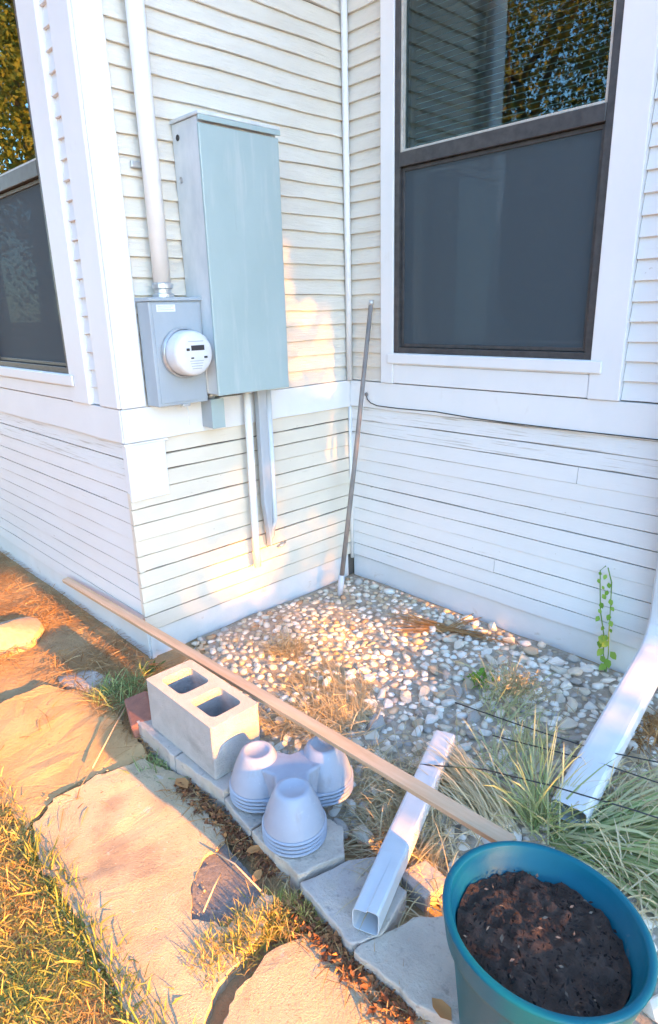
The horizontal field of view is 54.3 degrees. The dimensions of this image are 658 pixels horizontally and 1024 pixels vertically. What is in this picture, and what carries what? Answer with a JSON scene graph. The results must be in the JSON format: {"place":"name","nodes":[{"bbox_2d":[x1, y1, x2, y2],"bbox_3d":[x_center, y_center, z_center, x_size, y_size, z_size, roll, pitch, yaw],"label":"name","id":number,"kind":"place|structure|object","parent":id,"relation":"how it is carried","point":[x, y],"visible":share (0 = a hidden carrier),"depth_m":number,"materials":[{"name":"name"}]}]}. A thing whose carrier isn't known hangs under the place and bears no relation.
{"place":"outdoors","nodes":[
{"label":"outdoors","id":0,"kind":"place"},
{"bbox_2d":[0,684,422,1023],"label":"path","id":1,"kind":"structure","parent":0,"point":[142,851],"depth_m":1.79,"materials":[{"name":"stone"}]},
{"bbox_2d":[92,706,125,767],"bbox_3d":[-0.807,0.811,2.402,0.009,0.016,0.420,-1,17,2],"label":"straw","id":2,"kind":"object","parent":1,"relation":"on","point":[108,737],"visible":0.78,"depth_m":2.34,"materials":[{"name":"beige plant"}]},
{"bbox_2d":[120,750,183,785],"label":"green grass","id":3,"kind":"structure","parent":1,"relation":"on","point":[156,761],"depth_m":2.22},
{"bbox_2d":[30,758,273,993],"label":"crumbs","id":4,"kind":"object","parent":1,"relation":"on","point":[88,950],"visible":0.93,"depth_m":1.67,"materials":[{"name":"soil"}]},
{"bbox_2d":[175,778,188,787],"bbox_3d":[-0.485,0.893,2.112,0.052,0.009,0.047,0,18,4],"label":"fallen leaf","id":5,"kind":"object","parent":1,"relation":"on","point":[184,781],"visible":1,"depth_m":2.12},
{"bbox_2d":[207,847,260,891],"bbox_3d":[-0.266,0.989,1.790,0.226,0.016,0.011,13,23,39],"label":"straw","id":6,"kind":"object","parent":1,"relation":"on","point":[255,885],"visible":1,"depth_m":1.78,"materials":[{"name":"beige plant"}]},
{"bbox_2d":[252,869,261,881],"bbox_3d":[-0.196,0.997,1.760,0.030,0.006,0.034,-8,19,-19],"label":"fallen leaf","id":7,"kind":"object","parent":1,"relation":"on","point":[256,875],"visible":1,"depth_m":1.76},
{"bbox_2d":[155,779,431,1023],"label":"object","id":8,"kind":"object","parent":1,"relation":"on","point":[318,946],"visible":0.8,"depth_m":1.63,"materials":[{"name":"plant"}]},
{"bbox_2d":[170,778,417,1023],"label":"leaf litter","id":9,"kind":"object","parent":1,"relation":"on","point":[359,973],"visible":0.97,"depth_m":1.60,"materials":[{"name":"plant"}]},
{"bbox_2d":[246,845,260,853],"bbox_3d":[-0.216,0.971,1.845,0.042,0.006,0.031,-18,24,-41],"label":"fallen leaf","id":10,"kind":"object","parent":9,"relation":"on","point":[251,850],"visible":1,"depth_m":1.85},
{"bbox_2d":[0,551,622,1023],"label":"ground","id":11,"kind":"structure","parent":0,"point":[14,681],"depth_m":2.85,"materials":[{"name":"soil"}]},
{"bbox_2d":[0,616,44,657],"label":"boulder","id":12,"kind":"object","parent":11,"relation":"on","point":[20,631],"visible":0.84,"depth_m":3.10,"materials":[{"name":"stone"}]},
{"bbox_2d":[58,669,118,695],"bbox_3d":[-1.028,0.746,2.764,0.345,0.072,0.146,9,20,30],"label":"boulder","id":13,"kind":"object","parent":11,"relation":"on","point":[92,678],"visible":0.55,"depth_m":2.75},
{"bbox_2d":[72,658,165,715],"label":"green grass","id":14,"kind":"structure","parent":11,"relation":"on","point":[109,689],"depth_m":2.66,"materials":[{"name":"plant"}]},
{"bbox_2d":[0,548,260,827],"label":"thatch","id":15,"kind":"object","parent":11,"relation":"on","point":[103,663],"visible":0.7,"depth_m":2.96,"materials":[{"name":"plant"}]},
{"bbox_2d":[124,691,150,737],"bbox_3d":[-0.722,0.779,2.468,0.099,0.078,0.200,-9,19,-23],"label":"brick","id":16,"kind":"object","parent":11,"relation":"on","point":[137,707],"visible":0.66,"depth_m":2.44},
{"bbox_2d":[139,660,165,674],"bbox_3d":[-0.785,0.680,2.847,0.131,0.051,0.112,-8,19,-21],"label":"weed","id":17,"kind":"object","parent":11,"relation":"on","point":[152,669],"visible":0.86,"depth_m":2.85,"materials":[{"name":"green plant"}]},
{"bbox_2d":[137,720,182,772],"bbox_3d":[-0.547,0.833,2.358,0.212,0.122,0.282,-18,24,-41],"label":"border stone","id":18,"kind":"object","parent":11,"relation":"on","point":[169,752],"visible":0.25,"depth_m":2.27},
{"bbox_2d":[146,660,259,779],"bbox_3d":[-0.440,0.706,2.229,0.187,0.194,0.410,-18,24,-41],"label":"concrete block","id":19,"kind":"object","parent":18,"relation":"on","point":[206,720],"depth_m":2.15,"materials":[{"name":"concrete"}]},
{"bbox_2d":[0,758,324,1023],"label":"lawn","id":20,"kind":"structure","parent":11,"relation":"on","point":[69,958],"depth_m":1.60,"materials":[{"name":"plant"}]},
{"bbox_2d":[175,753,232,812],"bbox_3d":[-0.361,0.889,2.165,0.197,0.123,0.260,-18,24,-41],"label":"border stone","id":21,"kind":"object","parent":11,"relation":"on","point":[187,767],"visible":0.26,"depth_m":2.09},
{"bbox_2d":[225,795,263,843],"bbox_3d":[-0.215,0.944,2.018,0.178,0.098,0.165,-15,22,-36],"label":"border stone","id":22,"kind":"object","parent":11,"relation":"on","point":[249,823],"visible":0.19,"depth_m":1.94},
{"bbox_2d":[62,577,515,841],"bbox_3d":[-0.496,0.568,2.478,0.046,0.180,2.727,-17,23,-40],"label":"wooden lath","id":23,"kind":"object","parent":11,"relation":"on","point":[483,827],"visible":0.92,"depth_m":1.95,"materials":[{"name":"brown wood"}]},
{"bbox_2d":[252,819,344,894],"bbox_3d":[-0.071,0.983,1.865,0.206,0.108,0.257,-18,24,-41],"label":"border stone","id":24,"kind":"object","parent":11,"relation":"on","point":[328,854],"visible":0.4,"depth_m":1.78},
{"bbox_2d":[229,736,353,857],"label":"nursery cups","id":25,"kind":"object","parent":24,"relation":"on","point":[289,796],"visible":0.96,"depth_m":1.92,"materials":[{"name":"grey plastic"}]},
{"bbox_2d":[0,0,657,673],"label":"house","id":26,"kind":"structure","parent":11,"relation":"on","point":[468,190],"depth_m":2.91,"materials":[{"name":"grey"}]},
{"bbox_2d":[0,0,93,404],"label":"window","id":27,"kind":"structure","parent":26,"relation":"in","point":[43,339],"depth_m":2.83,"materials":[{"name":"paint"}]},
{"bbox_2d":[125,0,174,296],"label":"service conduit","id":28,"kind":"object","parent":26,"relation":"attached to","point":[149,166],"visible":0.96,"depth_m":2.41,"materials":[{"name":"white paint"}]},
{"bbox_2d":[135,297,211,418],"bbox_3d":[-0.609,-0.615,2.646,0.252,0.515,0.198,-18,24,-41],"label":"electric meter","id":29,"kind":"object","parent":26,"relation":"attached to","point":[176,351],"visible":1,"depth_m":2.59,"materials":[{"name":"metal"}]},
{"bbox_2d":[201,394,225,428],"bbox_3d":[-0.520,-0.458,2.868,0.068,0.156,0.086,-18,24,-41],"label":"junction box","id":30,"kind":"object","parent":26,"relation":"attached to","point":[213,413],"visible":0.91,"depth_m":2.84,"materials":[{"name":"metal"}]},
{"bbox_2d":[169,109,288,395],"bbox_3d":[-0.406,-1.057,2.741,0.412,1.062,0.202,-18,24,-41],"label":"breaker panel","id":31,"kind":"object","parent":26,"relation":"attached to","point":[228,183],"visible":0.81,"depth_m":2.64,"materials":[{"name":"metal"}]},
{"bbox_2d":[197,122,288,395],"bbox_3d":[-0.342,-1.023,2.692,0.392,1.022,0.014,-18,24,-41],"label":"door","id":32,"kind":"structure","parent":31,"relation":"in","point":[240,173],"depth_m":2.67,"materials":[{"name":"grey metal"}]},
{"bbox_2d":[242,392,260,566],"bbox_3d":[-0.371,-0.150,3.103,0.055,0.890,0.056,-18,24,-41],"label":"white conduit","id":33,"kind":"object","parent":31,"relation":"attached to","point":[251,473],"visible":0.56,"depth_m":3.08,"materials":[{"name":"paint"}]},
{"bbox_2d":[254,390,272,545],"bbox_3d":[-0.318,-0.210,3.152,0.051,0.803,0.032,-18,24,-41],"label":"conduit pipe","id":34,"kind":"object","parent":26,"relation":"attached to","point":[263,444],"visible":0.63,"depth_m":3.12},
{"bbox_2d":[266,389,277,545],"bbox_3d":[-0.302,-0.215,3.189,0.066,0.817,0.034,2,18,11],"label":"pale conduit","id":35,"kind":"object","parent":26,"relation":"attached to","point":[271,454],"visible":0.56,"depth_m":3.16,"materials":[{"name":"white metal"}]},
{"bbox_2d":[364,392,657,439],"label":"wall cable","id":36,"kind":"object","parent":26,"relation":"attached to","point":[366,394],"depth_m":2.82,"materials":[{"name":"black metal"}]},
{"bbox_2d":[380,0,657,400],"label":"window","id":37,"kind":"structure","parent":26,"relation":"in","point":[509,251],"depth_m":2.66,"materials":[{"name":"paint"}]},
{"bbox_2d":[551,558,657,828],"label":"wall downspout","id":38,"kind":"object","parent":26,"relation":"attached to","point":[615,726],"depth_m":2.14,"materials":[{"name":"white metal"}]},
{"bbox_2d":[455,702,657,762],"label":"wire","id":39,"kind":"object","parent":38,"relation":"attached to","point":[550,734],"visible":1,"depth_m":2.17,"materials":[{"name":"grey"}]},
{"bbox_2d":[492,735,657,782],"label":"wire","id":40,"kind":"object","parent":38,"relation":"attached to","point":[575,757],"visible":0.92,"depth_m":2.06,"materials":[{"name":"grey"}]},
{"bbox_2d":[595,566,616,671],"bbox_3d":[1.169,0.458,2.699,0.043,0.467,0.122,-18,24,-41],"label":"vine","id":41,"kind":"object","parent":26,"relation":"attached to","point":[603,642],"visible":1,"depth_m":2.72,"materials":[{"name":"green plant"}]},
{"bbox_2d":[331,817,349,839],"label":"rock","id":42,"kind":"object","parent":11,"relation":"on","point":[338,821],"visible":0.48,"depth_m":1.94,"materials":[{"name":"grey stone"}]},
{"bbox_2d":[300,857,406,953],"bbox_3d":[0.079,1.043,1.684,0.224,0.096,0.238,-12,20,-29],"label":"border stone","id":43,"kind":"object","parent":11,"relation":"on","point":[330,894],"visible":0.62,"depth_m":1.67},
{"bbox_2d":[352,730,454,935],"bbox_3d":[0.247,0.894,1.901,0.074,0.090,0.784,6,19,23],"label":"loose downspout","id":44,"kind":"object","parent":43,"relation":"on","point":[381,884],"visible":0.92,"depth_m":1.74,"materials":[{"name":"white metal"}]},
{"bbox_2d":[420,764,657,818],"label":"wire","id":45,"kind":"object","parent":44,"relation":"on","point":[547,785],"visible":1,"depth_m":1.92,"materials":[{"name":"grey"}]},
{"bbox_2d":[353,764,364,775],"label":"rock","id":46,"kind":"object","parent":11,"relation":"on","point":[357,769],"visible":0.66,"depth_m":2.18,"materials":[{"name":"grey stone"}]},
{"bbox_2d":[354,916,459,1023],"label":"border stone","id":47,"kind":"object","parent":11,"relation":"on","point":[424,975],"visible":0.56,"depth_m":1.50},
{"bbox_2d":[432,998,451,1020],"bbox_3d":[0.245,1.079,1.393,0.045,0.008,0.040,2,18,12],"label":"fallen leaf","id":48,"kind":"object","parent":47,"relation":"on","point":[441,1007],"visible":1,"depth_m":1.39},
{"bbox_2d":[325,730,513,931],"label":"dry grass","id":49,"kind":"structure","parent":11,"relation":"on","point":[421,841],"depth_m":1.88,"materials":[{"name":"plant"}]},
{"bbox_2d":[442,841,657,1023],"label":"plant pot","id":50,"kind":"object","parent":11,"relation":"on","point":[538,934],"visible":1,"depth_m":1.26,"materials":[{"name":"blue plastic"}]},
{"bbox_2d":[191,574,657,1023],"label":"gravel","id":51,"kind":"structure","parent":0,"point":[393,666],"depth_m":2.90,"materials":[{"name":"gravel"}]},
{"bbox_2d":[274,740,286,750],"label":"rock","id":52,"kind":"object","parent":51,"relation":"on","point":[280,744],"visible":0.7,"depth_m":2.33,"materials":[{"name":"white stone"}]},
{"bbox_2d":[242,623,324,665],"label":"dry grass","id":53,"kind":"structure","parent":51,"relation":"on","point":[284,644],"depth_m":2.96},
{"bbox_2d":[256,691,386,750],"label":"dry grass","id":54,"kind":"structure","parent":51,"relation":"on","point":[295,727],"depth_m":2.42,"materials":[{"name":"plant"}]},
{"bbox_2d":[259,649,385,730],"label":"dry grass","id":55,"kind":"structure","parent":51,"relation":"on","point":[356,704],"depth_m":2.63,"materials":[{"name":"plant"}]},
{"bbox_2d":[327,802,341,818],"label":"rock","id":56,"kind":"object","parent":51,"relation":"on","point":[333,812],"visible":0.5,"depth_m":2.01,"materials":[{"name":"white stone"}]},
{"bbox_2d":[345,799,356,815],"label":"rock","id":57,"kind":"object","parent":51,"relation":"on","point":[349,801],"visible":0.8,"depth_m":2.02,"materials":[{"name":"white stone"}]},
{"bbox_2d":[337,300,373,596],"bbox_3d":[0.137,-0.299,3.398,0.282,1.566,0.033,-15,22,-37],"label":"leaning pole","id":58,"kind":"object","parent":51,"relation":"on","point":[353,470],"visible":0.95,"depth_m":3.38,"materials":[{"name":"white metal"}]},
{"bbox_2d":[352,824,373,844],"bbox_3d":[0.104,0.961,1.908,0.050,0.048,0.080,-12,20,-31],"label":"round stone","id":59,"kind":"object","parent":51,"relation":"on","point":[362,836],"visible":0.83,"depth_m":1.89,"materials":[{"name":"stone"}]},
{"bbox_2d":[356,666,371,673],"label":"rock","id":60,"kind":"object","parent":51,"relation":"on","point":[365,670],"visible":0.92,"depth_m":2.79,"materials":[{"name":"white stone"}]},
{"bbox_2d":[362,673,374,682],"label":"rock","id":61,"kind":"object","parent":51,"relation":"on","point":[369,677],"visible":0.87,"depth_m":2.73,"materials":[{"name":"white stone"}]},
{"bbox_2d":[364,730,378,739],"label":"rock","id":62,"kind":"object","parent":51,"relation":"on","point":[370,736],"visible":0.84,"depth_m":2.38,"materials":[{"name":"stone"}]},
{"bbox_2d":[367,714,385,731],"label":"rock","id":63,"kind":"object","parent":51,"relation":"on","point":[379,722],"visible":0.89,"depth_m":2.43,"materials":[{"name":"grey stone"}]},
{"bbox_2d":[377,687,384,699],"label":"rock","id":64,"kind":"object","parent":51,"relation":"on","point":[381,695],"visible":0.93,"depth_m":2.62,"materials":[{"name":"white stone"}]},
{"bbox_2d":[378,745,396,754],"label":"rock","id":65,"kind":"object","parent":51,"relation":"on","point":[393,750],"visible":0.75,"depth_m":2.28,"materials":[{"name":"stone"}]},
{"bbox_2d":[383,698,392,707],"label":"rock","id":66,"kind":"object","parent":51,"relation":"on","point":[387,703],"visible":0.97,"depth_m":2.57,"materials":[{"name":"white stone"}]},
{"bbox_2d":[400,691,411,703],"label":"rock","id":67,"kind":"object","parent":51,"relation":"on","point":[406,698],"visible":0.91,"depth_m":2.61,"materials":[{"name":"stone"}]},
{"bbox_2d":[403,669,414,676],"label":"rock","id":68,"kind":"object","parent":51,"relation":"on","point":[409,673],"visible":0.98,"depth_m":2.77,"materials":[{"name":"white stone"}]},
{"bbox_2d":[411,725,422,736],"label":"rock","id":69,"kind":"object","parent":51,"relation":"on","point":[417,732],"visible":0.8,"depth_m":2.40,"materials":[{"name":"white stone"}]},
{"bbox_2d":[412,742,422,754],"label":"rock","id":70,"kind":"object","parent":51,"relation":"on","point":[419,746],"visible":0.76,"depth_m":2.29,"materials":[{"name":"stone"}]},
{"bbox_2d":[183,582,657,864],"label":"scattered straw","id":71,"kind":"object","parent":51,"relation":"on","point":[236,641],"visible":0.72,"depth_m":2.51,"materials":[{"name":"beige plant"}]},
{"bbox_2d":[400,860,445,912],"bbox_3d":[0.259,1.026,1.750,0.099,0.080,0.105,-13,21,-33],"label":"border stone","id":72,"kind":"object","parent":51,"relation":"on","point":[427,870],"visible":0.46,"depth_m":1.72,"materials":[{"name":"stone"}]},
{"bbox_2d":[418,685,429,697],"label":"rock","id":73,"kind":"object","parent":51,"relation":"on","point":[423,691],"visible":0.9,"depth_m":2.64,"materials":[{"name":"stone"}]},
{"bbox_2d":[425,714,438,723],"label":"rock","id":74,"kind":"object","parent":51,"relation":"on","point":[430,718],"visible":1,"depth_m":2.47,"materials":[{"name":"white stone"}]},
{"bbox_2d":[427,665,438,675],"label":"rock","id":75,"kind":"object","parent":51,"relation":"on","point":[433,671],"visible":0.96,"depth_m":2.78,"materials":[{"name":"beige stone"}]},
{"bbox_2d":[437,724,452,732],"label":"rock","id":76,"kind":"object","parent":51,"relation":"on","point":[444,728],"visible":0.8,"depth_m":2.40,"materials":[{"name":"stone"}]},
{"bbox_2d":[442,669,451,680],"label":"rock","id":77,"kind":"object","parent":51,"relation":"on","point":[447,676],"visible":0.99,"depth_m":2.72,"materials":[{"name":"grey stone"}]},
{"bbox_2d":[441,699,455,706],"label":"rock","id":78,"kind":"object","parent":51,"relation":"on","point":[447,702],"visible":0.92,"depth_m":2.56,"materials":[{"name":"white stone"}]},
{"bbox_2d":[383,608,517,644],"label":"dry grass","id":79,"kind":"structure","parent":51,"relation":"on","point":[426,628],"depth_m":3.15,"materials":[{"name":"plant"}]},
{"bbox_2d":[453,685,462,698],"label":"rock","id":80,"kind":"object","parent":51,"relation":"on","point":[458,689],"visible":0.92,"depth_m":2.62,"materials":[{"name":"grey stone"}]},
{"bbox_2d":[454,640,463,649],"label":"rock","id":81,"kind":"object","parent":51,"relation":"on","point":[458,645],"visible":1,"depth_m":2.98,"materials":[{"name":"stone"}]},
{"bbox_2d":[396,730,528,840],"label":"dry grass","id":82,"kind":"structure","parent":51,"relation":"on","point":[469,784],"depth_m":2.00,"materials":[{"name":"plant"}]},
{"bbox_2d":[457,743,471,752],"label":"rock","id":83,"kind":"object","parent":51,"relation":"on","point":[465,746],"visible":0.62,"depth_m":2.29,"materials":[{"name":"white stone"}]},
{"bbox_2d":[462,677,473,688],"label":"rock","id":84,"kind":"object","parent":51,"relation":"on","point":[467,681],"visible":0.84,"depth_m":2.67,"materials":[{"name":"beige stone"}]},
{"bbox_2d":[466,710,480,724],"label":"rock","id":85,"kind":"object","parent":51,"relation":"on","point":[473,716],"visible":0.94,"depth_m":2.45,"materials":[{"name":"grey stone"}]},
{"bbox_2d":[465,731,482,739],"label":"rock","id":86,"kind":"object","parent":51,"relation":"on","point":[470,735],"visible":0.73,"depth_m":2.35,"materials":[{"name":"grey stone"}]},
{"bbox_2d":[461,668,493,691],"bbox_3d":[0.619,0.693,2.659,0.138,0.082,0.123,0,18,6],"label":"weed","id":87,"kind":"object","parent":51,"relation":"on","point":[480,672],"visible":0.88,"depth_m":2.67,"materials":[{"name":"green plant"}]},
{"bbox_2d":[484,654,497,665],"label":"rock","id":88,"kind":"object","parent":51,"relation":"on","point":[489,658],"visible":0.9,"depth_m":2.84,"materials":[{"name":"stone"}]},
{"bbox_2d":[497,655,508,664],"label":"rock","id":89,"kind":"object","parent":51,"relation":"on","point":[502,658],"visible":0.84,"depth_m":2.83,"materials":[{"name":"stone"}]},
{"bbox_2d":[497,766,513,777],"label":"rock","id":90,"kind":"object","parent":51,"relation":"on","point":[509,771],"visible":0.5,"depth_m":2.15,"materials":[{"name":"stone"}]},
{"bbox_2d":[450,649,586,788],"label":"green grass","id":91,"kind":"structure","parent":51,"relation":"on","point":[515,679],"depth_m":2.44,"materials":[{"name":"plant"}]},
{"bbox_2d":[523,646,538,656],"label":"rock","id":92,"kind":"object","parent":51,"relation":"on","point":[531,651],"visible":0.95,"depth_m":2.90,"materials":[{"name":"beige stone"}]},
{"bbox_2d":[451,704,641,844],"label":"green grass","id":93,"kind":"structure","parent":51,"relation":"on","point":[533,800],"depth_m":1.94,"materials":[{"name":"plant"}]},
{"bbox_2d":[546,657,563,665],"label":"rock","id":94,"kind":"object","parent":51,"relation":"on","point":[556,660],"visible":0.76,"depth_m":2.81,"materials":[{"name":"white stone"}]},
{"bbox_2d":[550,665,567,673],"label":"rock","id":95,"kind":"object","parent":51,"relation":"on","point":[560,670],"visible":0.95,"depth_m":2.76,"materials":[{"name":"stone"}]},
{"bbox_2d":[556,690,565,702],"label":"rock","id":96,"kind":"object","parent":51,"relation":"on","point":[560,697],"visible":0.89,"depth_m":2.57,"materials":[{"name":"stone"}]},
{"bbox_2d":[560,680,572,690],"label":"rock","id":97,"kind":"object","parent":51,"relation":"on","point":[564,684],"visible":0.94,"depth_m":2.63,"materials":[{"name":"white stone"}]},
{"bbox_2d":[557,716,577,729],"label":"rock","id":98,"kind":"object","parent":51,"relation":"on","point":[569,724],"visible":0.89,"depth_m":2.40,"materials":[{"name":"stone"}]},
{"bbox_2d":[566,697,577,712],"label":"rock","id":99,"kind":"object","parent":51,"relation":"on","point":[572,703],"visible":0.86,"depth_m":2.50,"materials":[{"name":"stone"}]},
{"bbox_2d":[565,654,579,662],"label":"rock","id":100,"kind":"object","parent":51,"relation":"on","point":[571,658],"visible":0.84,"depth_m":2.84,"materials":[{"name":"grey stone"}]},
{"bbox_2d":[567,667,582,675],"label":"rock","id":101,"kind":"object","parent":51,"relation":"on","point":[575,671],"visible":1,"depth_m":2.73,"materials":[{"name":"stone"}]},
{"bbox_2d":[568,735,582,741],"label":"rock","id":102,"kind":"object","parent":51,"relation":"on","point":[574,737],"visible":0.89,"depth_m":2.32,"materials":[{"name":"grey stone"}]},
{"bbox_2d":[574,687,590,694],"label":"rock","id":103,"kind":"object","parent":51,"relation":"on","point":[584,691],"visible":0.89,"depth_m":2.60,"materials":[{"name":"stone"}]},
{"bbox_2d":[580,665,593,671],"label":"rock","id":104,"kind":"object","parent":51,"relation":"on","point":[586,668],"visible":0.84,"depth_m":2.76,"materials":[{"name":"white stone"}]},
{"bbox_2d":[522,732,657,944],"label":"dry grass","id":105,"kind":"structure","parent":51,"relation":"on","point":[620,781],"depth_m":1.79,"materials":[{"name":"plant"}]},
{"bbox_2d":[584,702,597,709],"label":"rock","id":106,"kind":"object","parent":51,"relation":"on","point":[589,705],"visible":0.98,"depth_m":2.51,"materials":[{"name":"white stone"}]},
{"bbox_2d":[546,755,657,915],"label":"green grass","id":107,"kind":"structure","parent":51,"relation":"on","point":[642,834],"depth_m":1.83,"materials":[{"name":"plant"}]},
{"bbox_2d":[625,753,646,763],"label":"rock","id":108,"kind":"object","parent":51,"relation":"on","point":[640,760],"visible":0.64,"depth_m":2.21,"materials":[{"name":"beige stone"}]},
{"bbox_2d":[627,706,657,768],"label":"dry grass","id":109,"kind":"structure","parent":51,"relation":"on","point":[651,731],"depth_m":2.31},
{"bbox_2d":[642,994,657,1023],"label":"rock","id":110,"kind":"object","parent":51,"relation":"on","point":[650,1010],"visible":0.94,"depth_m":1.42,"materials":[{"name":"white stone"}]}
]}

